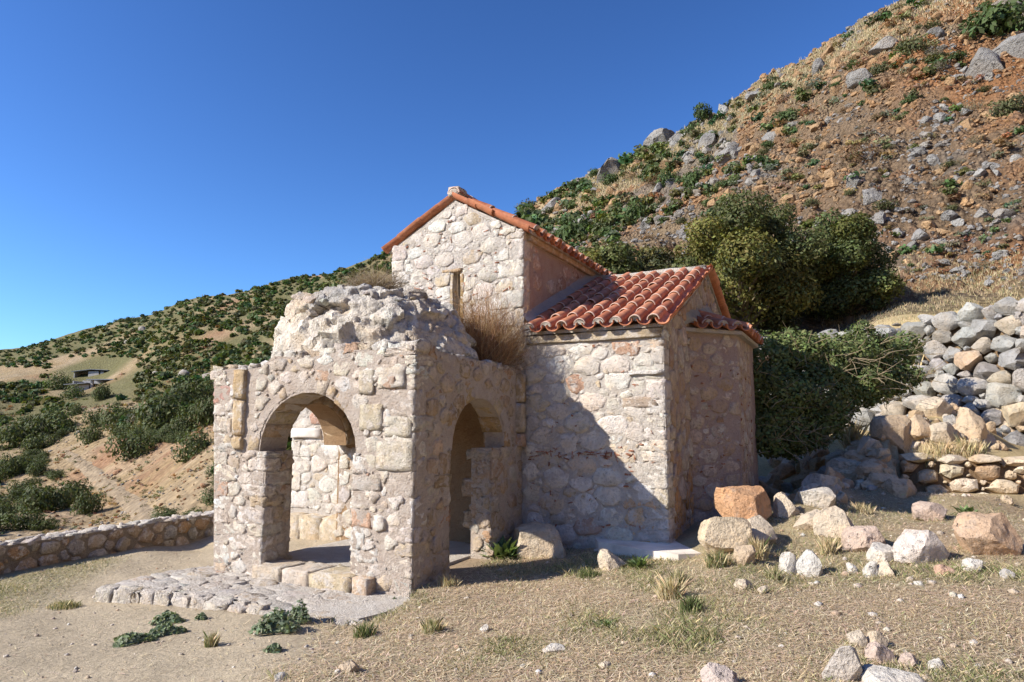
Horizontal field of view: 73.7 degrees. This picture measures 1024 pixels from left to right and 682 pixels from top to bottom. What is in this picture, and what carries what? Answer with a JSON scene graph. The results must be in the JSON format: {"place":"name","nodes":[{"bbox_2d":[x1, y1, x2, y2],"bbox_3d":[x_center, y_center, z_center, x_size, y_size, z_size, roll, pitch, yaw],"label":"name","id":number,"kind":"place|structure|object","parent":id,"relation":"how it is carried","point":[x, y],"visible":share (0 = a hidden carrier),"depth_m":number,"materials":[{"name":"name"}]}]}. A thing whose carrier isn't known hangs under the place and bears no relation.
{"place":"outdoors","nodes":[
{"label":"outdoors","id":0,"kind":"place"},
{"bbox_2d":[57,450,156,520],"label":"dirt road","id":1,"kind":"structure","parent":0,"point":[92,472],"depth_m":56.83,"materials":[{"name":"soil"}]},
{"bbox_2d":[0,188,578,541],"bbox_3d":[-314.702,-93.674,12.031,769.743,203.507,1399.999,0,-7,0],"label":"hillside","id":2,"kind":"structure","parent":0,"point":[185,486],"depth_m":109.74,"materials":[{"name":"soil"}]},
{"bbox_2d":[0,452,30,479],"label":"shrub","id":3,"kind":"object","parent":2,"relation":"on","point":[9,468],"visible":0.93,"depth_m":76.87,"materials":[{"name":"green plant"}]},
{"bbox_2d":[0,507,44,531],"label":"shrub","id":4,"kind":"object","parent":2,"relation":"on","point":[23,522],"visible":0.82,"depth_m":43.43,"materials":[{"name":"green plant"}]},
{"bbox_2d":[0,417,49,450],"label":"shrub","id":5,"kind":"object","parent":2,"relation":"on","point":[16,439],"visible":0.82,"depth_m":112.31,"materials":[{"name":"green plant"}]},
{"bbox_2d":[25,458,49,476],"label":"shrub","id":6,"kind":"object","parent":2,"relation":"on","point":[39,469],"visible":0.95,"depth_m":74.95,"materials":[{"name":"green plant"}]},
{"bbox_2d":[19,433,63,451],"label":"shrub","id":7,"kind":"object","parent":2,"relation":"on","point":[42,439],"visible":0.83,"depth_m":107.95,"materials":[{"name":"green plant"}]},
{"bbox_2d":[28,517,59,530],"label":"shrub","id":8,"kind":"object","parent":2,"relation":"on","point":[50,523],"visible":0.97,"depth_m":43.29,"materials":[{"name":"green plant"}]},
{"bbox_2d":[24,404,77,436],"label":"shrub","id":9,"kind":"object","parent":2,"relation":"on","point":[56,418],"visible":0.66,"depth_m":115.30,"materials":[{"name":"green plant"}]},
{"bbox_2d":[20,479,82,513],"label":"shrub","id":10,"kind":"object","parent":2,"relation":"on","point":[49,498],"visible":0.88,"depth_m":52.33,"materials":[{"name":"green plant"}]},
{"bbox_2d":[42,371,76,390],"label":"shrub","id":11,"kind":"object","parent":2,"relation":"on","point":[57,385],"visible":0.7,"depth_m":207.50,"materials":[{"name":"green plant"}]},
{"bbox_2d":[57,383,88,399],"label":"shrub","id":12,"kind":"object","parent":2,"relation":"on","point":[69,394],"visible":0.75,"depth_m":171.86,"materials":[{"name":"green plant"}]},
{"bbox_2d":[69,488,106,515],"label":"shrub","id":13,"kind":"object","parent":2,"relation":"on","point":[88,505],"visible":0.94,"depth_m":50.27,"materials":[{"name":"green plant"}]},
{"bbox_2d":[63,379,112,390],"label":"ruined shed","id":14,"kind":"structure","parent":2,"relation":"on","point":[86,385],"depth_m":197.99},
{"bbox_2d":[74,423,105,445],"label":"shrub","id":15,"kind":"object","parent":2,"relation":"on","point":[91,435],"visible":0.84,"depth_m":89.01,"materials":[{"name":"green plant"}]},
{"bbox_2d":[81,408,104,428],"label":"shrub","id":16,"kind":"object","parent":2,"relation":"on","point":[94,418],"visible":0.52,"depth_m":111.80,"materials":[{"name":"green plant"}]},
{"bbox_2d":[91,382,113,400],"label":"shrub","id":17,"kind":"object","parent":2,"relation":"on","point":[102,393],"visible":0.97,"depth_m":158.75,"materials":[{"name":"green plant"}]},
{"bbox_2d":[0,374,213,432],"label":"maquis","id":18,"kind":"object","parent":2,"relation":"on","point":[128,418],"visible":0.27,"depth_m":96.42,"materials":[{"name":"green plant"}]},
{"bbox_2d":[0,344,217,534],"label":"dry scrub","id":19,"kind":"object","parent":2,"relation":"on","point":[103,494],"visible":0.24,"depth_m":61.49,"materials":[{"name":"green plant"}]},
{"bbox_2d":[96,402,136,431],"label":"shrub","id":20,"kind":"object","parent":2,"relation":"on","point":[109,416],"visible":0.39,"depth_m":98.47,"materials":[{"name":"green plant"}]},
{"bbox_2d":[104,429,157,461],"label":"shrub","id":21,"kind":"object","parent":2,"relation":"on","point":[137,447],"visible":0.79,"depth_m":68.09,"materials":[{"name":"green plant"}]},
{"bbox_2d":[133,389,190,428],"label":"shrub","id":22,"kind":"object","parent":2,"relation":"on","point":[159,408],"visible":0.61,"depth_m":78.42,"materials":[{"name":"green plant"}]},
{"bbox_2d":[168,410,191,434],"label":"shrub","id":23,"kind":"object","parent":2,"relation":"on","point":[178,423],"visible":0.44,"depth_m":70.54,"materials":[{"name":"green plant"}]},
{"bbox_2d":[165,375,213,409],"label":"shrub","id":24,"kind":"object","parent":2,"relation":"on","point":[186,394],"visible":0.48,"depth_m":83.51,"materials":[{"name":"green plant"}]},
{"bbox_2d":[170,425,213,462],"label":"shrub","id":25,"kind":"object","parent":2,"relation":"on","point":[191,444],"visible":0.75,"depth_m":52.39,"materials":[{"name":"green plant"}]},
{"bbox_2d":[187,393,213,429],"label":"shrub","id":26,"kind":"object","parent":2,"relation":"on","point":[204,416],"visible":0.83,"depth_m":70.62,"materials":[{"name":"green plant"}]},
{"bbox_2d":[0,208,547,526],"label":"maquis","id":27,"kind":"object","parent":2,"relation":"on","point":[172,354],"visible":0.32,"depth_m":210.50,"materials":[{"name":"green plant"}]},
{"bbox_2d":[0,0,898,349],"label":"sky","id":28,"kind":"structure","parent":0,"point":[155,154],"materials":[{"name":"blue"}]},
{"bbox_2d":[0,310,1023,681],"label":"ground","id":29,"kind":"structure","parent":0,"point":[86,628],"depth_m":5.76,"materials":[{"name":"soil"}]},
{"bbox_2d":[46,598,82,609],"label":"grass tuft","id":30,"kind":"object","parent":29,"relation":"on","point":[63,605],"visible":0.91,"depth_m":6.90,"materials":[{"name":"plant"}]},
{"bbox_2d":[0,510,213,574],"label":"parapet","id":31,"kind":"structure","parent":29,"relation":"on","point":[28,552],"depth_m":9.47,"materials":[{"name":"stone"}]},
{"bbox_2d":[112,631,157,647],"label":"weed","id":32,"kind":"object","parent":29,"relation":"on","point":[132,638],"visible":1,"depth_m":5.57,"materials":[{"name":"green plant"}]},
{"bbox_2d":[148,610,185,624],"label":"weed","id":33,"kind":"object","parent":29,"relation":"on","point":[169,616],"visible":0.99,"depth_m":6.19,"materials":[{"name":"green plant"}]},
{"bbox_2d":[148,621,188,636],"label":"weed","id":34,"kind":"object","parent":29,"relation":"on","point":[167,628],"visible":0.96,"depth_m":5.80,"materials":[{"name":"green plant"}]},
{"bbox_2d":[202,630,221,647],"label":"grass tuft","id":35,"kind":"object","parent":29,"relation":"on","point":[211,641],"visible":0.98,"depth_m":5.38,"materials":[{"name":"plant"}]},
{"bbox_2d":[94,566,409,625],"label":"stone platform","id":36,"kind":"structure","parent":29,"relation":"on","point":[207,588],"depth_m":6.90,"materials":[{"name":"stone"}]},
{"bbox_2d":[248,607,301,634],"bbox_3d":[-1.962,2.332,5.740,0.425,0.199,0.341,0,-7,0],"label":"weed","id":37,"kind":"object","parent":29,"relation":"on","point":[277,621],"visible":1,"depth_m":5.66,"materials":[{"name":"green plant"}]},
{"bbox_2d":[288,598,311,623],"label":"weed","id":38,"kind":"object","parent":29,"relation":"on","point":[300,613],"visible":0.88,"depth_m":5.97,"materials":[{"name":"green plant"}]},
{"bbox_2d":[339,660,360,673],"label":"boulder","id":39,"kind":"object","parent":29,"relation":"on","point":[352,665],"visible":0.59,"depth_m":4.61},
{"bbox_2d":[352,620,379,638],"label":"grass tuft","id":40,"kind":"object","parent":29,"relation":"on","point":[363,631],"visible":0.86,"depth_m":5.57,"materials":[{"name":"plant"}]},
{"bbox_2d":[210,283,525,596],"bbox_3d":[-1.799,1.187,8.745,3.185,4.074,2.730,-4,-8,26],"label":"porch","id":41,"kind":"object","parent":29,"relation":"on","point":[411,402],"visible":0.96,"depth_m":7.93,"materials":[{"name":"beige stone"}]},
{"bbox_2d":[332,257,420,289],"bbox_3d":[-1.851,-0.762,9.059,1.036,0.719,0.954,-6,-9,39],"label":"dry bush","id":42,"kind":"object","parent":41,"relation":"on","point":[381,279],"visible":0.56,"depth_m":8.96,"materials":[{"name":"plant"}]},
{"bbox_2d":[445,272,545,378],"bbox_3d":[-0.292,-0.126,9.232,1.646,1.850,1.533,6,-10,-41],"label":"dry bush","id":43,"kind":"object","parent":41,"relation":"on","point":[493,341],"visible":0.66,"depth_m":9.05,"materials":[{"name":"plant"}]},
{"bbox_2d":[419,615,447,634],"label":"grass tuft","id":44,"kind":"object","parent":29,"relation":"on","point":[426,627],"visible":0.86,"depth_m":5.54,"materials":[{"name":"plant"}]},
{"bbox_2d":[436,571,462,587],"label":"grass tuft","id":45,"kind":"object","parent":29,"relation":"on","point":[444,581],"visible":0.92,"depth_m":6.96,"materials":[{"name":"plant"}]},
{"bbox_2d":[478,536,521,558],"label":"weed","id":46,"kind":"object","parent":29,"relation":"on","point":[502,548],"visible":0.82,"depth_m":8.32,"materials":[{"name":"green plant"}]},
{"bbox_2d":[290,186,763,548],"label":"chapel","id":47,"kind":"structure","parent":29,"relation":"on","point":[639,403],"depth_m":9.54,"materials":[{"name":"stone"}]},
{"bbox_2d":[513,522,565,557],"bbox_3d":[0.338,2.577,8.554,0.686,0.592,0.690,0,-7,0],"label":"boulder","id":48,"kind":"object","parent":29,"relation":"on","point":[536,539],"visible":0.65,"depth_m":8.30,"materials":[{"name":"stone"}]},
{"bbox_2d":[597,547,626,570],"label":"boulder","id":49,"kind":"object","parent":29,"relation":"on","point":[606,558],"visible":0.72,"depth_m":7.40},
{"bbox_2d":[595,538,701,559],"bbox_3d":[1.912,2.698,8.546,1.554,0.425,1.782,-5,-9,36],"label":"concrete apron","id":50,"kind":"object","parent":29,"relation":"on","point":[675,550],"visible":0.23,"depth_m":7.96,"materials":[{"name":"concrete"}]},
{"bbox_2d":[650,571,697,600],"bbox_3d":[1.422,2.176,6.093,0.329,0.260,0.402,6,-10,-40],"label":"grass tuft","id":51,"kind":"object","parent":29,"relation":"on","point":[669,587],"visible":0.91,"depth_m":6.07,"materials":[{"name":"plant"}]},
{"bbox_2d":[676,591,704,615],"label":"grass tuft","id":52,"kind":"object","parent":29,"relation":"on","point":[692,603],"visible":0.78,"depth_m":5.57,"materials":[{"name":"plant"}]},
{"bbox_2d":[700,545,734,568],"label":"grass tuft","id":53,"kind":"object","parent":29,"relation":"on","point":[712,560],"visible":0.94,"depth_m":6.96,"materials":[{"name":"plant"}]},
{"bbox_2d":[700,662,737,681],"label":"boulder","id":54,"kind":"object","parent":29,"relation":"on","point":[712,672],"visible":1,"depth_m":4.20,"materials":[{"name":"stone"}]},
{"bbox_2d":[698,516,751,553],"bbox_3d":[2.346,2.220,7.538,0.575,0.586,0.520,0,-7,0],"label":"boulder","id":55,"kind":"object","parent":29,"relation":"on","point":[717,532],"visible":0.72,"depth_m":7.36,"materials":[{"name":"stone"}]},
{"bbox_2d":[713,485,771,519],"bbox_3d":[2.890,2.112,8.373,0.626,0.652,0.520,3,-8,-19],"label":"boulder","id":56,"kind":"object","parent":29,"relation":"on","point":[746,502],"visible":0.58,"depth_m":8.30,"materials":[{"name":"stone"}]},
{"bbox_2d":[732,545,755,565],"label":"boulder","id":57,"kind":"object","parent":29,"relation":"on","point":[743,554],"visible":0.74,"depth_m":6.97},
{"bbox_2d":[746,535,772,559],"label":"grass tuft","id":58,"kind":"object","parent":29,"relation":"on","point":[761,548],"visible":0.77,"depth_m":7.18,"materials":[{"name":"plant"}]},
{"bbox_2d":[747,515,777,543],"bbox_3d":[2.787,2.208,7.782,0.428,0.428,0.408,0,-7,0],"label":"boulder","id":59,"kind":"object","parent":29,"relation":"on","point":[762,527],"visible":0.47,"depth_m":7.68,"materials":[{"name":"stone"}]},
{"bbox_2d":[773,492,799,517],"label":"boulder","id":60,"kind":"object","parent":29,"relation":"on","point":[784,506],"visible":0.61,"depth_m":8.47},
{"bbox_2d":[778,552,796,575],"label":"boulder","id":61,"kind":"object","parent":29,"relation":"on","point":[787,560],"visible":0.65,"depth_m":6.79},
{"bbox_2d":[793,509,818,529],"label":"boulder","id":62,"kind":"object","parent":29,"relation":"on","point":[805,520],"visible":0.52,"depth_m":8.06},
{"bbox_2d":[796,549,822,576],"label":"boulder","id":63,"kind":"object","parent":29,"relation":"on","point":[808,561],"visible":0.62,"depth_m":6.73,"materials":[{"name":"stone"}]},
{"bbox_2d":[793,487,835,508],"bbox_3d":[3.978,2.114,8.982,0.547,0.390,0.374,-4,-8,29],"label":"boulder","id":64,"kind":"object","parent":29,"relation":"on","point":[824,497],"visible":0.75,"depth_m":8.83,"materials":[{"name":"stone"}]},
{"bbox_2d":[814,530,840,555],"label":"grass tuft","id":65,"kind":"object","parent":29,"relation":"on","point":[829,544],"visible":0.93,"depth_m":7.33,"materials":[{"name":"plant"}]},
{"bbox_2d":[813,506,853,537],"bbox_3d":[3.759,2.169,7.915,0.469,0.525,0.388,-5,-9,35],"label":"boulder","id":66,"kind":"object","parent":29,"relation":"on","point":[832,521],"visible":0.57,"depth_m":7.82,"materials":[{"name":"stone"}]},
{"bbox_2d":[821,645,862,681],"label":"boulder","id":67,"kind":"object","parent":29,"relation":"on","point":[844,663],"visible":0.89,"depth_m":4.12,"materials":[{"name":"stone"}]},
{"bbox_2d":[834,416,870,447],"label":"grass tuft","id":68,"kind":"object","parent":29,"relation":"on","point":[853,434],"visible":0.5,"depth_m":13.55,"materials":[{"name":"plant"}]},
{"bbox_2d":[753,315,955,467],"bbox_3d":[6.125,0.802,12.395,5.661,2.920,2.576,2,-8,-15],"label":"thicket","id":69,"kind":"object","parent":29,"relation":"on","point":[797,416],"visible":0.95,"depth_m":12.12,"materials":[{"name":"green plant"}]},
{"bbox_2d":[846,630,867,647],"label":"boulder","id":70,"kind":"object","parent":29,"relation":"on","point":[858,637],"visible":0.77,"depth_m":4.71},
{"bbox_2d":[841,525,885,551],"bbox_3d":[3.818,2.200,7.474,0.495,0.387,0.547,0,-7,0],"label":"boulder","id":71,"kind":"object","parent":29,"relation":"on","point":[859,538],"visible":0.66,"depth_m":7.29,"materials":[{"name":"stone"}]},
{"bbox_2d":[862,561,877,577],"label":"boulder","id":72,"kind":"object","parent":29,"relation":"on","point":[869,569],"visible":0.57,"depth_m":6.49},
{"bbox_2d":[866,631,887,645],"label":"boulder","id":73,"kind":"object","parent":29,"relation":"on","point":[873,636],"visible":0.42,"depth_m":4.70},
{"bbox_2d":[864,641,894,664],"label":"boulder","id":74,"kind":"object","parent":29,"relation":"on","point":[879,652],"visible":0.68,"depth_m":4.42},
{"bbox_2d":[866,542,893,562],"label":"boulder","id":75,"kind":"object","parent":29,"relation":"on","point":[878,551],"visible":0.6,"depth_m":6.94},
{"bbox_2d":[877,561,895,576],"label":"boulder","id":76,"kind":"object","parent":29,"relation":"on","point":[883,567],"visible":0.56,"depth_m":6.46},
{"bbox_2d":[758,382,1015,502],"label":"rubble bank","id":77,"kind":"structure","parent":29,"relation":"on","point":[864,459],"depth_m":11.38,"materials":[{"name":"stone"}]},
{"bbox_2d":[758,296,1023,445],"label":"dry stone wall","id":78,"kind":"structure","parent":29,"relation":"on","point":[985,365],"depth_m":14.34,"materials":[{"name":"stone"}]},
{"bbox_2d":[860,664,925,681],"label":"boulder","id":79,"kind":"object","parent":29,"relation":"on","point":[874,673],"visible":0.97,"depth_m":4.03,"materials":[{"name":"stone"}]},
{"bbox_2d":[881,478,914,497],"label":"boulder","id":80,"kind":"object","parent":29,"relation":"on","point":[895,486],"visible":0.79,"depth_m":10.22,"materials":[{"name":"stone"}]},
{"bbox_2d":[898,652,919,668],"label":"boulder","id":81,"kind":"object","parent":29,"relation":"on","point":[907,656],"visible":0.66,"depth_m":4.36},
{"bbox_2d":[892,529,949,564],"bbox_3d":[4.088,2.136,6.853,0.433,0.498,0.450,6,-9,-38],"label":"boulder","id":82,"kind":"object","parent":29,"relation":"on","point":[917,546],"visible":0.76,"depth_m":6.76,"materials":[{"name":"stone"}]},
{"bbox_2d":[911,501,947,521],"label":"boulder","id":83,"kind":"object","parent":29,"relation":"on","point":[923,510],"visible":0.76,"depth_m":8.65,"materials":[{"name":"stone"}]},
{"bbox_2d":[917,436,960,461],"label":"grass tuft","id":84,"kind":"object","parent":29,"relation":"on","point":[943,451],"visible":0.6,"depth_m":11.02,"materials":[{"name":"plant"}]},
{"bbox_2d":[900,453,1023,494],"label":"terrace wall","id":85,"kind":"structure","parent":29,"relation":"on","point":[980,473],"depth_m":10.74,"materials":[{"name":"stone"}]},
{"bbox_2d":[948,430,989,458],"bbox_3d":[7.365,1.666,11.050,0.637,0.456,0.688,-4,-8,27],"label":"grass tuft","id":86,"kind":"object","parent":29,"relation":"on","point":[968,449],"visible":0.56,"depth_m":10.95,"materials":[{"name":"plant"}]},
{"bbox_2d":[961,558,983,572],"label":"boulder","id":87,"kind":"object","parent":29,"relation":"on","point":[975,564],"visible":0.76,"depth_m":6.41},
{"bbox_2d":[952,512,1022,555],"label":"boulder","id":88,"kind":"object","parent":29,"relation":"on","point":[977,533],"visible":0.86,"depth_m":6.86,"materials":[{"name":"stone"}]},
{"bbox_2d":[0,487,1023,681],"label":"grass","id":89,"kind":"structure","parent":0,"point":[667,630],"depth_m":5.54,"materials":[{"name":"plant"}]},
{"bbox_2d":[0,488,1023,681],"bbox_3d":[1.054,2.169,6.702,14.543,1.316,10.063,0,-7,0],"label":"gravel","id":90,"kind":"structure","parent":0,"point":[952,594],"depth_m":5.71,"materials":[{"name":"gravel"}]},
{"bbox_2d":[534,0,1023,336],"bbox_3d":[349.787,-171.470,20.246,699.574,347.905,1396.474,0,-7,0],"label":"hillside","id":91,"kind":"structure","parent":0,"point":[998,61],"depth_m":44.34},
{"bbox_2d":[554,206,590,241],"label":"shrub","id":92,"kind":"object","parent":91,"relation":"on","point":[570,228],"visible":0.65,"depth_m":74.81,"materials":[{"name":"green plant"}]},
{"bbox_2d":[579,237,645,273],"bbox_3d":[3.916,-2.266,26.549,3.424,3.481,3.598,-2,-8,13],"label":"shrub","id":93,"kind":"object","parent":91,"relation":"on","point":[614,257],"visible":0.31,"depth_m":25.57,"materials":[{"name":"green plant"}]},
{"bbox_2d":[622,198,646,224],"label":"shrub","id":94,"kind":"object","parent":91,"relation":"on","point":[635,214],"visible":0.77,"depth_m":67.48,"materials":[{"name":"green plant"}]},
{"bbox_2d":[655,165,679,186],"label":"shrub","id":95,"kind":"object","parent":91,"relation":"on","point":[663,176],"visible":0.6,"depth_m":72.73,"materials":[{"name":"green plant"}]},
{"bbox_2d":[636,241,712,270],"bbox_3d":[6.400,-2.350,27.472,3.347,3.493,3.429,0,-7,0],"label":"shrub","id":96,"kind":"object","parent":91,"relation":"on","point":[655,258],"visible":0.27,"depth_m":27.33,"materials":[{"name":"green plant"}]},
{"bbox_2d":[682,162,705,189],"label":"shrub","id":97,"kind":"object","parent":91,"relation":"on","point":[692,178],"visible":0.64,"depth_m":65.91,"materials":[{"name":"green plant"}]},
{"bbox_2d":[693,101,712,122],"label":"shrub","id":98,"kind":"object","parent":91,"relation":"on","point":[702,114],"visible":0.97,"depth_m":83.77,"materials":[{"name":"green plant"}]},
{"bbox_2d":[671,187,836,332],"bbox_3d":[6.975,-2.099,20.484,4.524,4.707,4.278,5,-9,-34],"label":"evergreen tree","id":99,"kind":"object","parent":91,"relation":"on","point":[769,269],"visible":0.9,"depth_m":19.85,"materials":[{"name":"green plant"}]},
{"bbox_2d":[517,0,1023,266],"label":"shrubs","id":100,"kind":"object","parent":91,"relation":"on","point":[614,215],"visible":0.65,"depth_m":67.22,"materials":[{"name":"green plant"}]},
{"bbox_2d":[548,0,1023,273],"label":"dry shrubs","id":101,"kind":"object","parent":91,"relation":"on","point":[899,62],"visible":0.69,"depth_m":47.91,"materials":[{"name":"plant"}]},
{"bbox_2d":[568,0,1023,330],"bbox_3d":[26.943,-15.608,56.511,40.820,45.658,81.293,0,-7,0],"label":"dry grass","id":102,"kind":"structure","parent":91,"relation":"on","point":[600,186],"depth_m":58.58,"materials":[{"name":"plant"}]},
{"bbox_2d":[796,207,906,323],"bbox_3d":[10.538,-2.249,21.400,3.489,3.944,3.399,0,-7,0],"label":"evergreen tree","id":103,"kind":"object","parent":91,"relation":"on","point":[852,278],"visible":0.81,"depth_m":20.56,"materials":[{"name":"green plant"}]},
{"bbox_2d":[832,137,882,163],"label":"shrub","id":104,"kind":"object","parent":91,"relation":"on","point":[859,147],"visible":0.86,"depth_m":40.96,"materials":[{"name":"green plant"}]},
{"bbox_2d":[871,198,899,211],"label":"shrub","id":105,"kind":"object","parent":91,"relation":"on","point":[884,204],"visible":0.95,"depth_m":30.64,"materials":[{"name":"green plant"}]},
{"bbox_2d":[894,32,929,57],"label":"shrub","id":106,"kind":"object","parent":91,"relation":"on","point":[909,48],"visible":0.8,"depth_m":52.07,"materials":[{"name":"green plant"}]},
{"bbox_2d":[958,0,1023,40],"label":"shrub","id":107,"kind":"object","parent":91,"relation":"on","point":[975,24],"visible":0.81,"depth_m":52.05,"materials":[{"name":"green plant"}]},
{"bbox_2d":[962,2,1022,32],"bbox_3d":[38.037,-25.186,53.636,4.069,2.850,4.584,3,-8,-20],"label":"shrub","id":108,"kind":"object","parent":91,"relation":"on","point":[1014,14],"visible":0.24,"depth_m":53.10,"materials":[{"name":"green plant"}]},
{"bbox_2d":[984,92,1023,116],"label":"shrub","id":109,"kind":"object","parent":91,"relation":"on","point":[1009,107],"visible":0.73,"depth_m":40.22,"materials":[{"name":"green plant"}]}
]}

